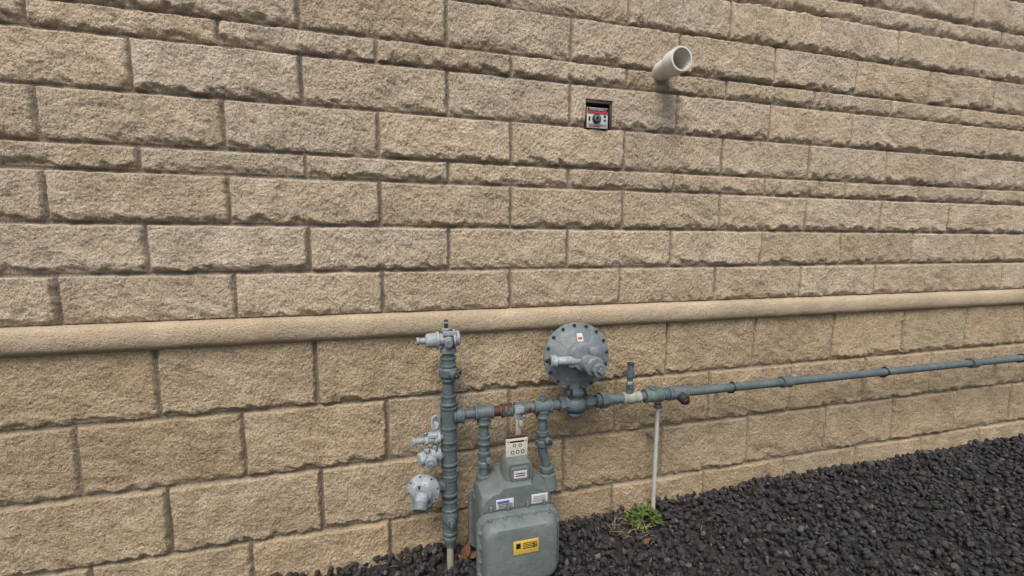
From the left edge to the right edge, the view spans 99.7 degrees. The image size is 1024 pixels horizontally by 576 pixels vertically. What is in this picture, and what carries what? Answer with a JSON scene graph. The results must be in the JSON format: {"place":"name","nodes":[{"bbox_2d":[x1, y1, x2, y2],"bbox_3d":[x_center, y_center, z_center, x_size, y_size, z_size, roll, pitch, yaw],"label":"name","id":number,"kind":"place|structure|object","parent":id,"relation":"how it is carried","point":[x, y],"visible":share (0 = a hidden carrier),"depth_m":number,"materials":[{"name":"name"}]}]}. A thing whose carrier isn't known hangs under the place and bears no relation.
{"place":"outdoors","nodes":[
{"label":"outdoors","id":0,"kind":"place"},
{"bbox_2d":[270,433,1023,575],"bbox_3d":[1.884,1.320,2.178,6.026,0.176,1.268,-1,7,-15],"label":"lava rock gravel","id":1,"kind":"structure","parent":0,"point":[933,485],"depth_m":2.31,"materials":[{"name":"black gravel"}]},
{"bbox_2d":[0,0,1023,575],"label":"block courses","id":2,"kind":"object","parent":1,"relation":"on","point":[174,160],"visible":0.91,"depth_m":2.07,"materials":[{"name":"stone"}]},
{"bbox_2d":[0,289,1023,357],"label":"string course ledge","id":3,"kind":"object","parent":2,"relation":"attached to","point":[61,340],"visible":0.97,"depth_m":2.04,"materials":[{"name":"concrete"}]},
{"bbox_2d":[584,100,611,129],"bbox_3d":[0.429,-0.876,2.208,0.147,0.137,0.125,-1,7,-15],"label":"emergency shutoff box","id":4,"kind":"object","parent":2,"relation":"attached to","point":[598,115],"visible":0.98,"depth_m":2.17,"materials":[{"name":"white metal"}]},
{"bbox_2d":[651,46,691,80],"bbox_3d":[0.790,-1.115,2.177,0.120,0.120,0.210,-1,7,-15],"label":"white vent pipe","id":5,"kind":"object","parent":2,"relation":"attached to","point":[676,61],"visible":0.93,"depth_m":2.12,"materials":[{"name":"plastic"}]},
{"bbox_2d":[458,538,649,562],"bbox_3d":[0.225,1.290,2.118,0.975,0.092,0.090,0,7,-5],"label":"dead leaf","id":6,"kind":"object","parent":1,"relation":"on","point":[465,552],"visible":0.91,"depth_m":2.11,"materials":[{"name":"plant"}]},
{"bbox_2d":[624,501,663,528],"bbox_3d":[0.720,1.224,2.354,0.205,0.088,0.174,-4,8,-32],"label":"green weed plant","id":7,"kind":"object","parent":1,"relation":"on","point":[641,511],"visible":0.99,"depth_m":2.36,"materials":[{"name":"green plant"}]},
{"bbox_2d":[390,466,1021,566],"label":"dry straw litter","id":8,"kind":"object","parent":1,"relation":"on","point":[662,524],"visible":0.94,"depth_m":2.29,"materials":[{"name":"beige plant"}]},
{"bbox_2d":[436,353,1023,569],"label":"gas pipe manifold","id":9,"kind":"object","parent":1,"relation":"on","point":[452,414],"visible":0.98,"depth_m":2.10,"materials":[{"name":"blue paint"}]},
{"bbox_2d":[407,473,440,512],"bbox_3d":[-0.378,0.927,1.974,0.177,0.157,0.131,-4,8,-30],"label":"round regulator","id":10,"kind":"object","parent":9,"relation":"attached to","point":[423,490],"visible":0.99,"depth_m":1.95,"materials":[{"name":"paint"}]},
{"bbox_2d":[411,414,443,446],"bbox_3d":[-0.370,0.649,1.968,0.177,0.138,0.061,-3,8,-29],"label":"pilot regulator","id":11,"kind":"object","parent":9,"relation":"attached to","point":[435,436],"visible":0.95,"depth_m":1.96,"materials":[{"name":"paint"}]},
{"bbox_2d":[417,444,443,468],"bbox_3d":[-0.364,0.763,1.985,0.112,0.093,0.152,4,8,28],"label":"pilot regulator","id":12,"kind":"object","parent":9,"relation":"attached to","point":[430,457],"visible":0.94,"depth_m":1.94,"materials":[{"name":"paint"}]},
{"bbox_2d":[416,319,460,353],"bbox_3d":[-0.331,0.221,1.944,0.197,0.153,0.100,-1,7,-15],"label":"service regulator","id":13,"kind":"object","parent":9,"relation":"on","point":[447,340],"visible":1,"depth_m":1.93,"materials":[{"name":"paint"}]},
{"bbox_2d":[468,434,558,575],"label":"gas meter","id":14,"kind":"object","parent":9,"relation":"attached to","point":[513,521],"visible":0.98,"depth_m":1.93,"materials":[{"name":"paint"}]},
{"bbox_2d":[543,322,608,418],"bbox_3d":[0.310,0.416,2.102,0.315,0.491,0.248,2,7,10],"label":"gas pressure regulator","id":15,"kind":"object","parent":9,"relation":"attached to","point":[575,356],"visible":1,"depth_m":2.09,"materials":[{"name":"blue paint"}]},
{"bbox_2d":[646,401,661,516],"bbox_3d":[0.788,0.955,2.420,0.038,0.788,0.161,-1,7,-15],"label":"white conduit","id":16,"kind":"object","parent":9,"relation":"attached to","point":[657,406],"visible":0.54,"depth_m":2.38,"materials":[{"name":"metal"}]}
]}

